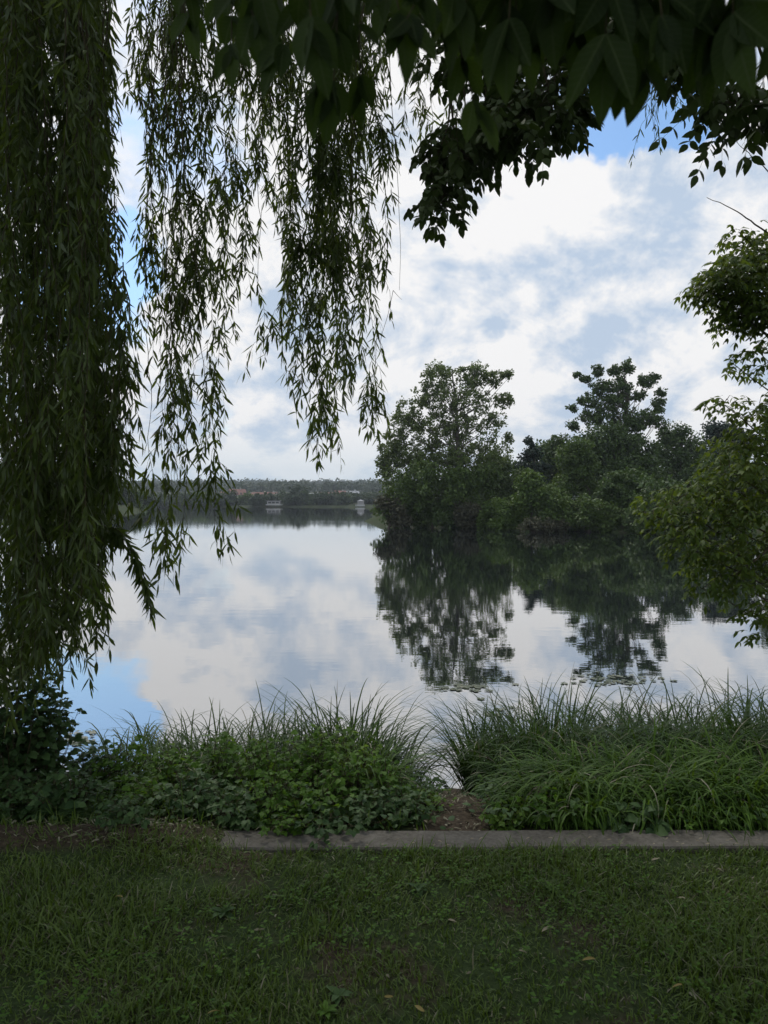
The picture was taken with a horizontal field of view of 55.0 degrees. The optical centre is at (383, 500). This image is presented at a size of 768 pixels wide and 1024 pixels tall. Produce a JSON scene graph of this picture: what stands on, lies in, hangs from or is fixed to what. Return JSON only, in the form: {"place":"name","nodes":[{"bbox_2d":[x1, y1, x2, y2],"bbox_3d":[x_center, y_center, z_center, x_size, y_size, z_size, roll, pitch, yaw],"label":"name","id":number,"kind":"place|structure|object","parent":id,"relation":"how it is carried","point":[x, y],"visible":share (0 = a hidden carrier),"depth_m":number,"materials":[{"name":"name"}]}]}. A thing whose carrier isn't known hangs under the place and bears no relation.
{"place":"outdoors","nodes":[
{"label":"outdoors","id":0,"kind":"place"},
{"bbox_2d":[0,507,767,788],"bbox_3d":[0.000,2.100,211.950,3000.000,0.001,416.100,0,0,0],"label":"lake water","id":1,"kind":"structure","parent":0,"point":[323,602],"depth_m":12.23,"materials":[{"name":"liquid"}]},
{"bbox_2d":[441,683,492,691],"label":"floating weed","id":2,"kind":"object","parent":1,"relation":"on","point":[457,688],"visible":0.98,"depth_m":8.27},
{"bbox_2d":[513,671,676,685],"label":"floating weed","id":3,"kind":"object","parent":1,"relation":"on","point":[609,680],"visible":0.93,"depth_m":8.59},
{"bbox_2d":[0,489,767,1023],"bbox_3d":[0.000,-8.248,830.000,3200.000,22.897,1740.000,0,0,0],"label":"ground","id":4,"kind":"structure","parent":0,"point":[466,817],"depth_m":2.69,"materials":[{"name":"plant"}]},
{"bbox_2d":[0,652,72,790],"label":"leafy shrub","id":5,"kind":"object","parent":4,"relation":"on","point":[12,751],"visible":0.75,"depth_m":4.04,"materials":[{"name":"green plant"}]},
{"bbox_2d":[0,764,72,822],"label":"bramble","id":6,"kind":"object","parent":4,"relation":"on","point":[7,793],"visible":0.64,"depth_m":3.78,"materials":[{"name":"green plant"}]},
{"bbox_2d":[11,662,88,783],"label":"leafy shrub","id":7,"kind":"object","parent":4,"relation":"on","point":[58,718],"visible":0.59,"depth_m":4.18,"materials":[{"name":"green plant"}]},
{"bbox_2d":[14,764,113,823],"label":"bramble","id":8,"kind":"object","parent":4,"relation":"on","point":[69,799],"visible":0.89,"depth_m":3.74,"materials":[{"name":"green plant"}]},
{"bbox_2d":[57,738,133,794],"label":"bramble","id":9,"kind":"object","parent":4,"relation":"on","point":[93,749],"visible":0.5,"depth_m":4.26,"materials":[{"name":"green plant"}]},
{"bbox_2d":[87,734,151,795],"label":"nettle","id":10,"kind":"object","parent":4,"relation":"on","point":[129,765],"visible":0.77,"depth_m":4.22,"materials":[{"name":"green plant"}]},
{"bbox_2d":[94,794,161,831],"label":"bramble","id":11,"kind":"object","parent":4,"relation":"on","point":[129,812],"visible":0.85,"depth_m":3.55,"materials":[{"name":"green plant"}]},
{"bbox_2d":[119,486,150,509],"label":"shore tree","id":12,"kind":"object","parent":4,"relation":"on","point":[141,500],"visible":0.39,"depth_m":160.90,"materials":[{"name":"green plant"}]},
{"bbox_2d":[99,774,179,808],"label":"nettle","id":13,"kind":"object","parent":4,"relation":"on","point":[137,788],"visible":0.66,"depth_m":3.84,"materials":[{"name":"green plant"}]},
{"bbox_2d":[63,711,228,788],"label":"reed tussock","id":14,"kind":"object","parent":4,"relation":"on","point":[152,733],"visible":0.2,"depth_m":5.11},
{"bbox_2d":[80,706,239,779],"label":"reed tussock","id":15,"kind":"object","parent":4,"relation":"on","point":[132,753],"visible":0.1,"depth_m":5.10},
{"bbox_2d":[140,743,204,792],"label":"nettle","id":16,"kind":"object","parent":4,"relation":"on","point":[177,759],"visible":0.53,"depth_m":4.20,"materials":[{"name":"green plant"}]},
{"bbox_2d":[100,717,255,791],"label":"reed tussock","id":17,"kind":"object","parent":4,"relation":"on","point":[159,752],"visible":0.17,"depth_m":4.59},
{"bbox_2d":[96,699,288,776],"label":"reed tussock","id":18,"kind":"object","parent":4,"relation":"on","point":[154,738],"visible":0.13,"depth_m":5.19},
{"bbox_2d":[152,765,233,818],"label":"bramble","id":19,"kind":"object","parent":4,"relation":"on","point":[205,791],"visible":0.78,"depth_m":3.79,"materials":[{"name":"green plant"}]},
{"bbox_2d":[184,732,254,795],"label":"nettle","id":20,"kind":"object","parent":4,"relation":"on","point":[213,754],"visible":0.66,"depth_m":4.22,"materials":[{"name":"green plant"}]},
{"bbox_2d":[210,905,235,919],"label":"plantain weed","id":21,"kind":"object","parent":4,"relation":"on","point":[221,913],"visible":0.91,"depth_m":2.85,"materials":[{"name":"green plant"}]},
{"bbox_2d":[137,693,321,772],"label":"reed tussock","id":22,"kind":"object","parent":4,"relation":"on","point":[194,747],"visible":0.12,"depth_m":5.20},
{"bbox_2d":[220,489,239,505],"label":"shore tree","id":23,"kind":"object","parent":4,"relation":"on","point":[231,495],"visible":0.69,"depth_m":260.93,"materials":[{"name":"green plant"}]},
{"bbox_2d":[0,0,463,734],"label":"willow tree","id":24,"kind":"object","parent":4,"relation":"on","point":[66,496],"visible":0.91,"depth_m":4.07,"materials":[{"name":"green plant"}]},
{"bbox_2d":[200,785,275,831],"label":"bramble","id":25,"kind":"object","parent":4,"relation":"on","point":[232,823],"visible":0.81,"depth_m":3.65,"materials":[{"name":"green plant"}]},
{"bbox_2d":[237,491,253,504],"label":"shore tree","id":26,"kind":"object","parent":4,"relation":"on","point":[242,500],"visible":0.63,"depth_m":262.97,"materials":[{"name":"green plant"}]},
{"bbox_2d":[168,723,329,792],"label":"reed tussock","id":27,"kind":"object","parent":4,"relation":"on","point":[269,763],"visible":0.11,"depth_m":4.52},
{"bbox_2d":[247,493,267,506],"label":"shore tree","id":28,"kind":"object","parent":4,"relation":"on","point":[257,499],"visible":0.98,"depth_m":256.86,"materials":[{"name":"green plant"}]},
{"bbox_2d":[163,682,361,777],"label":"reed tussock","id":29,"kind":"object","parent":4,"relation":"on","point":[265,734],"visible":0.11,"depth_m":5.24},
{"bbox_2d":[225,738,304,798],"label":"nettle","id":30,"kind":"object","parent":4,"relation":"on","point":[260,762],"visible":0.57,"depth_m":4.07,"materials":[{"name":"green plant"}]},
{"bbox_2d":[234,769,308,822],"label":"nettle","id":31,"kind":"object","parent":4,"relation":"on","point":[283,804],"visible":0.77,"depth_m":3.74,"materials":[{"name":"green plant"}]},
{"bbox_2d":[258,813,315,836],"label":"dock plant","id":32,"kind":"object","parent":4,"relation":"on","point":[283,825],"visible":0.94,"depth_m":3.52,"materials":[{"name":"green plant"}]},
{"bbox_2d":[279,484,310,505],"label":"shore tree","id":33,"kind":"object","parent":4,"relation":"on","point":[296,489],"visible":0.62,"depth_m":259.12,"materials":[{"name":"green plant"}]},
{"bbox_2d":[195,691,410,781],"bbox_3d":[-0.519,1.695,4.934,1.517,0.758,1.578,0,0,0],"label":"reed tussock","id":34,"kind":"object","parent":4,"relation":"on","point":[301,731],"visible":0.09,"depth_m":5.13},
{"bbox_2d":[275,724,344,798],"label":"nettle","id":35,"kind":"object","parent":4,"relation":"on","point":[314,750],"visible":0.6,"depth_m":4.17,"materials":[{"name":"green plant"}]},
{"bbox_2d":[273,765,357,817],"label":"bramble","id":36,"kind":"object","parent":4,"relation":"on","point":[310,795],"visible":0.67,"depth_m":3.80,"materials":[{"name":"green plant"}]},
{"bbox_2d":[317,1000,336,1019],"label":"plantain weed","id":37,"kind":"object","parent":4,"relation":"on","point":[329,1009],"visible":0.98,"depth_m":2.30,"materials":[{"name":"green plant"}]},
{"bbox_2d":[292,804,363,850],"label":"leafy plant","id":38,"kind":"object","parent":4,"relation":"on","point":[330,820],"visible":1,"depth_m":3.53,"materials":[{"name":"green plant"}]},
{"bbox_2d":[211,679,447,782],"bbox_3d":[-0.273,1.634,5.033,1.593,0.860,1.530,0,0,-38],"label":"reed tussock","id":39,"kind":"object","parent":4,"relation":"on","point":[353,724],"visible":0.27,"depth_m":5.09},
{"bbox_2d":[326,986,352,1005],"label":"plantain weed","id":40,"kind":"object","parent":4,"relation":"on","point":[336,992],"visible":0.99,"depth_m":2.39,"materials":[{"name":"green plant"}]},
{"bbox_2d":[300,717,382,783],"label":"bramble","id":41,"kind":"object","parent":4,"relation":"on","point":[351,742],"visible":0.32,"depth_m":4.31,"materials":[{"name":"green plant"}]},
{"bbox_2d":[314,750,392,803],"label":"nettle","id":42,"kind":"object","parent":4,"relation":"on","point":[354,758],"visible":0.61,"depth_m":3.97,"materials":[{"name":"green plant"}]},
{"bbox_2d":[332,782,399,831],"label":"bramble","id":43,"kind":"object","parent":4,"relation":"on","point":[364,811],"visible":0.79,"depth_m":3.71,"materials":[{"name":"green plant"}]},
{"bbox_2d":[273,688,464,791],"bbox_3d":[-0.112,1.715,4.937,1.445,0.845,1.389,0,0,0],"label":"reed tussock","id":44,"kind":"object","parent":4,"relation":"on","point":[402,743],"visible":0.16,"depth_m":5.09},
{"bbox_2d":[3,791,734,1019],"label":"leaf litter","id":45,"kind":"object","parent":4,"relation":"on","point":[258,929],"visible":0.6,"depth_m":3.47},
{"bbox_2d":[299,721,448,803],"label":"reed tussock","id":46,"kind":"object","parent":4,"relation":"on","point":[387,755],"visible":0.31,"depth_m":4.33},
{"bbox_2d":[347,749,415,799],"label":"bramble","id":47,"kind":"object","parent":4,"relation":"on","point":[391,779],"visible":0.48,"depth_m":4.03,"materials":[{"name":"green plant"}]},
{"bbox_2d":[0,758,767,839],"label":"ground cover","id":48,"kind":"object","parent":4,"relation":"on","point":[82,804],"visible":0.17,"depth_m":3.73,"materials":[{"name":"green plant"}]},
{"bbox_2d":[372,493,412,527],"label":"dense shrub","id":49,"kind":"object","parent":4,"relation":"on","point":[399,517],"visible":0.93,"depth_m":56.68,"materials":[{"name":"green plant"}]},
{"bbox_2d":[367,785,430,825],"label":"bramble","id":50,"kind":"object","parent":4,"relation":"on","point":[399,804],"visible":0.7,"depth_m":3.73,"materials":[{"name":"green plant"}]},
{"bbox_2d":[336,712,466,795],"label":"reed tussock","id":51,"kind":"object","parent":4,"relation":"on","point":[412,745],"visible":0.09,"depth_m":4.93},
{"bbox_2d":[412,785,456,811],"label":"path weed","id":52,"kind":"object","parent":4,"relation":"on","point":[430,796],"visible":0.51,"depth_m":3.93,"materials":[{"name":"green plant"}]},
{"bbox_2d":[369,454,503,527],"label":"dense shrub","id":53,"kind":"object","parent":4,"relation":"on","point":[464,482],"visible":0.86,"depth_m":57.16,"materials":[{"name":"green plant"}]},
{"bbox_2d":[122,477,750,506],"bbox_3d":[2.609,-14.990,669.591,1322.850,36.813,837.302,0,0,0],"label":"distant wood","id":54,"kind":"object","parent":4,"relation":"on","point":[364,486],"visible":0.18,"depth_m":463.42,"materials":[{"name":"plant"}]},
{"bbox_2d":[374,359,514,502],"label":"plane tree","id":55,"kind":"object","parent":4,"relation":"on","point":[452,454],"visible":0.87,"depth_m":59.63,"materials":[{"name":"green plant"}]},
{"bbox_2d":[453,498,481,528],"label":"bank shrub","id":56,"kind":"object","parent":4,"relation":"on","point":[467,514],"visible":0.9,"depth_m":55.38,"materials":[{"name":"plant"}]},
{"bbox_2d":[170,0,767,247],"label":"broadleaf tree","id":57,"kind":"object","parent":4,"relation":"on","point":[616,56],"visible":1,"depth_m":0.95,"materials":[{"name":"green plant"}]},
{"bbox_2d":[399,688,559,796],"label":"sedge tussock","id":58,"kind":"object","parent":4,"relation":"on","point":[462,778],"visible":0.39,"depth_m":4.92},
{"bbox_2d":[475,499,499,528],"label":"bank shrub","id":59,"kind":"object","parent":4,"relation":"on","point":[487,513],"visible":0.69,"depth_m":54.31,"materials":[{"name":"green plant"}]},
{"bbox_2d":[220,830,767,855],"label":"concrete kerb","id":60,"kind":"structure","parent":4,"relation":"on","point":[362,839],"depth_m":3.45,"materials":[{"name":"concrete"}]},
{"bbox_2d":[475,443,525,504],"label":"broad tree","id":61,"kind":"object","parent":4,"relation":"on","point":[505,489],"visible":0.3,"depth_m":63.12,"materials":[{"name":"green plant"}]},
{"bbox_2d":[478,799,534,830],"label":"path weed","id":62,"kind":"object","parent":4,"relation":"on","point":[501,824],"visible":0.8,"depth_m":3.66,"materials":[{"name":"green plant"}]},
{"bbox_2d":[400,675,621,794],"bbox_3d":[0.812,1.676,5.003,1.613,0.826,1.494,0,0,0],"label":"sedge tussock","id":63,"kind":"object","parent":4,"relation":"on","point":[478,737],"visible":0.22,"depth_m":4.98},
{"bbox_2d":[450,727,572,796],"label":"sedge tussock","id":64,"kind":"object","parent":4,"relation":"on","point":[484,767],"visible":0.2,"depth_m":4.46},
{"bbox_2d":[487,467,559,530],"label":"bright shrub","id":65,"kind":"object","parent":4,"relation":"on","point":[516,510],"visible":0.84,"depth_m":51.54,"materials":[{"name":"green plant"}]},
{"bbox_2d":[474,769,582,830],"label":"sedge tussock","id":66,"kind":"object","parent":4,"relation":"on","point":[509,800],"visible":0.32,"depth_m":3.78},
{"bbox_2d":[495,782,566,828],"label":"bramble","id":67,"kind":"object","parent":4,"relation":"on","point":[543,819],"visible":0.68,"depth_m":3.71,"materials":[{"name":"green plant"}]},
{"bbox_2d":[511,435,552,488],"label":"spruce tree","id":68,"kind":"object","parent":4,"relation":"on","point":[532,453],"visible":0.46,"depth_m":65.60,"materials":[{"name":"green plant"}]},
{"bbox_2d":[409,665,661,795],"bbox_3d":[1.050,1.617,5.014,1.743,0.933,1.676,0,0,40],"label":"sedge tussock","id":69,"kind":"object","parent":4,"relation":"on","point":[562,732],"visible":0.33,"depth_m":5.08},
{"bbox_2d":[516,516,571,532],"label":"grey shrub","id":70,"kind":"object","parent":4,"relation":"on","point":[538,526],"visible":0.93,"depth_m":49.26,"materials":[{"name":"green plant"}]},
{"bbox_2d":[468,712,635,794],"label":"sedge tussock","id":71,"kind":"object","parent":4,"relation":"on","point":[583,751],"visible":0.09,"depth_m":4.58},
{"bbox_2d":[468,737,639,829],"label":"sedge tussock","id":72,"kind":"object","parent":4,"relation":"on","point":[525,770],"visible":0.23,"depth_m":4.03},
{"bbox_2d":[529,433,579,500],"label":"broad tree","id":73,"kind":"object","parent":4,"relation":"on","point":[549,450],"visible":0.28,"depth_m":68.13,"materials":[{"name":"green plant"}]},
{"bbox_2d":[529,483,581,530],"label":"bright shrub","id":74,"kind":"object","parent":4,"relation":"on","point":[551,503],"visible":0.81,"depth_m":50.38,"materials":[{"name":"green plant"}]},
{"bbox_2d":[423,681,712,795],"bbox_3d":[1.250,1.741,4.978,2.029,0.970,1.791,0,0,0],"label":"sedge tussock","id":75,"kind":"object","parent":4,"relation":"on","point":[589,719],"visible":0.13,"depth_m":5.08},
{"bbox_2d":[549,436,601,500],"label":"ivy covered tree","id":76,"kind":"object","parent":4,"relation":"on","point":[578,460],"visible":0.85,"depth_m":57.56,"materials":[{"name":"green plant"}]},
{"bbox_2d":[498,764,657,834],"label":"sedge tussock","id":77,"kind":"object","parent":4,"relation":"on","point":[595,813],"visible":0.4,"depth_m":3.65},
{"bbox_2d":[486,710,674,782],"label":"sedge tussock","id":78,"kind":"object","parent":4,"relation":"on","point":[626,740],"visible":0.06,"depth_m":4.54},
{"bbox_2d":[550,790,612,829],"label":"nettle","id":79,"kind":"object","parent":4,"relation":"on","point":[590,819],"visible":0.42,"depth_m":3.67,"materials":[{"name":"green plant"}]},
{"bbox_2d":[488,735,691,830],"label":"sedge tussock","id":80,"kind":"object","parent":4,"relation":"on","point":[586,791],"visible":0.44,"depth_m":3.98,"materials":[{"name":"plant"}]},
{"bbox_2d":[559,493,620,531],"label":"dense shrub","id":81,"kind":"object","parent":4,"relation":"on","point":[586,511],"visible":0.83,"depth_m":49.38,"materials":[{"name":"green plant"}]},
{"bbox_2d":[593,501,626,531],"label":"bank shrub","id":82,"kind":"object","parent":4,"relation":"on","point":[613,515],"visible":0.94,"depth_m":49.13,"materials":[{"name":"green plant"}]},
{"bbox_2d":[561,419,671,499],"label":"ivy covered tree","id":83,"kind":"object","parent":4,"relation":"on","point":[613,450],"visible":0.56,"depth_m":63.80,"materials":[{"name":"green plant"}]},
{"bbox_2d":[565,357,670,445],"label":"oak tree","id":84,"kind":"object","parent":4,"relation":"on","point":[621,387],"visible":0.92,"depth_m":66.71,"materials":[{"name":"green plant"}]},
{"bbox_2d":[477,674,761,759],"bbox_3d":[1.622,1.760,5.010,2.100,1.057,1.909,0,0,0],"label":"sedge tussock","id":85,"kind":"object","parent":4,"relation":"on","point":[623,715],"visible":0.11,"depth_m":5.16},
{"bbox_2d":[592,466,657,513],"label":"dense shrub","id":86,"kind":"object","parent":4,"relation":"on","point":[620,490],"visible":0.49,"depth_m":51.53,"materials":[{"name":"green plant"}]},
{"bbox_2d":[621,507,641,532],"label":"bank shrub","id":87,"kind":"object","parent":4,"relation":"on","point":[628,521],"visible":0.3,"depth_m":48.14,"materials":[{"name":"green plant"}]},
{"bbox_2d":[594,801,671,835],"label":"dock plant","id":88,"kind":"object","parent":4,"relation":"on","point":[663,827],"visible":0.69,"depth_m":3.59,"materials":[{"name":"green plant"}]},
{"bbox_2d":[521,673,767,768],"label":"sedge tussock","id":89,"kind":"object","parent":4,"relation":"on","point":[661,710],"visible":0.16,"depth_m":5.08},
{"bbox_2d":[542,713,762,829],"bbox_3d":[1.425,1.557,4.051,1.148,0.667,1.051,0,0,-31],"label":"sedge tussock","id":90,"kind":"object","parent":4,"relation":"on","point":[651,788],"visible":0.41,"depth_m":3.94,"materials":[{"name":"plant"}]},
{"bbox_2d":[574,709,751,780],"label":"sedge tussock","id":91,"kind":"object","parent":4,"relation":"on","point":[657,746],"visible":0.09,"depth_m":4.58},
{"bbox_2d":[569,669,767,757],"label":"sedge tussock","id":92,"kind":"object","parent":4,"relation":"on","point":[678,714],"visible":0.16,"depth_m":5.08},
{"bbox_2d":[627,471,711,534],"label":"dense shrub","id":93,"kind":"object","parent":4,"relation":"on","point":[649,506],"visible":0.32,"depth_m":45.57,"materials":[{"name":"green plant"}]},
{"bbox_2d":[649,421,707,505],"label":"broad tree","id":94,"kind":"object","parent":4,"relation":"on","point":[677,439],"visible":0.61,"depth_m":69.60,"materials":[{"name":"green plant"}]},
{"bbox_2d":[602,761,756,842],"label":"sedge tussock","id":95,"kind":"object","parent":4,"relation":"on","point":[710,807],"visible":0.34,"depth_m":3.63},
{"bbox_2d":[602,731,767,832],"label":"sedge tussock","id":96,"kind":"object","parent":4,"relation":"on","point":[677,753],"visible":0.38,"depth_m":3.92,"materials":[{"name":"plant"}]},
{"bbox_2d":[653,795,728,829],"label":"nettle","id":97,"kind":"object","parent":4,"relation":"on","point":[691,824],"visible":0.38,"depth_m":3.66,"materials":[{"name":"green plant"}]},
{"bbox_2d":[621,662,767,767],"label":"sedge tussock","id":98,"kind":"object","parent":4,"relation":"on","point":[736,724],"visible":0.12,"depth_m":5.13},
{"bbox_2d":[623,716,767,775],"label":"sedge tussock","id":99,"kind":"object","parent":4,"relation":"on","point":[756,751],"visible":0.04,"depth_m":4.54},
{"bbox_2d":[629,142,767,648],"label":"ash leaved maple","id":100,"kind":"object","parent":4,"relation":"on","point":[712,291],"visible":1,"depth_m":5.23,"materials":[{"name":"green plant"}]},
{"bbox_2d":[651,675,767,753],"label":"sedge tussock","id":101,"kind":"object","parent":4,"relation":"on","point":[738,721],"visible":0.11,"depth_m":5.22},
{"bbox_2d":[658,717,767,830],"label":"sedge tussock","id":102,"kind":"object","parent":4,"relation":"on","point":[765,784],"visible":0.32,"depth_m":3.99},
{"bbox_2d":[659,759,767,840],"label":"sedge tussock","id":103,"kind":"object","parent":4,"relation":"on","point":[736,812],"visible":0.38,"depth_m":3.68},
{"bbox_2d":[683,417,757,489],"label":"poplar tree","id":104,"kind":"object","parent":4,"relation":"on","point":[712,429],"visible":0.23,"depth_m":73.60,"materials":[{"name":"green plant"}]},
{"bbox_2d":[677,717,767,784],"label":"sedge tussock","id":105,"kind":"object","parent":4,"relation":"on","point":[739,746],"visible":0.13,"depth_m":4.47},
{"bbox_2d":[688,442,765,509],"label":"broad tree","id":106,"kind":"object","parent":4,"relation":"on","point":[727,471],"visible":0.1,"depth_m":55.86,"materials":[{"name":"green plant"}]},
{"bbox_2d":[707,679,767,748],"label":"sedge tussock","id":107,"kind":"object","parent":4,"relation":"on","point":[748,715],"visible":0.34,"depth_m":5.03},
{"bbox_2d":[731,795,767,830],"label":"nettle","id":108,"kind":"object","parent":4,"relation":"on","point":[754,817],"visible":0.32,"depth_m":3.66,"materials":[{"name":"green plant"}]},
{"bbox_2d":[746,409,767,507],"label":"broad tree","id":109,"kind":"object","parent":4,"relation":"on","point":[763,478],"visible":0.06,"depth_m":54.69,"materials":[{"name":"green plant"}]},
{"bbox_2d":[0,0,767,481],"label":"sky","id":110,"kind":"structure","parent":0,"point":[582,268],"materials":[{"name":"white"}]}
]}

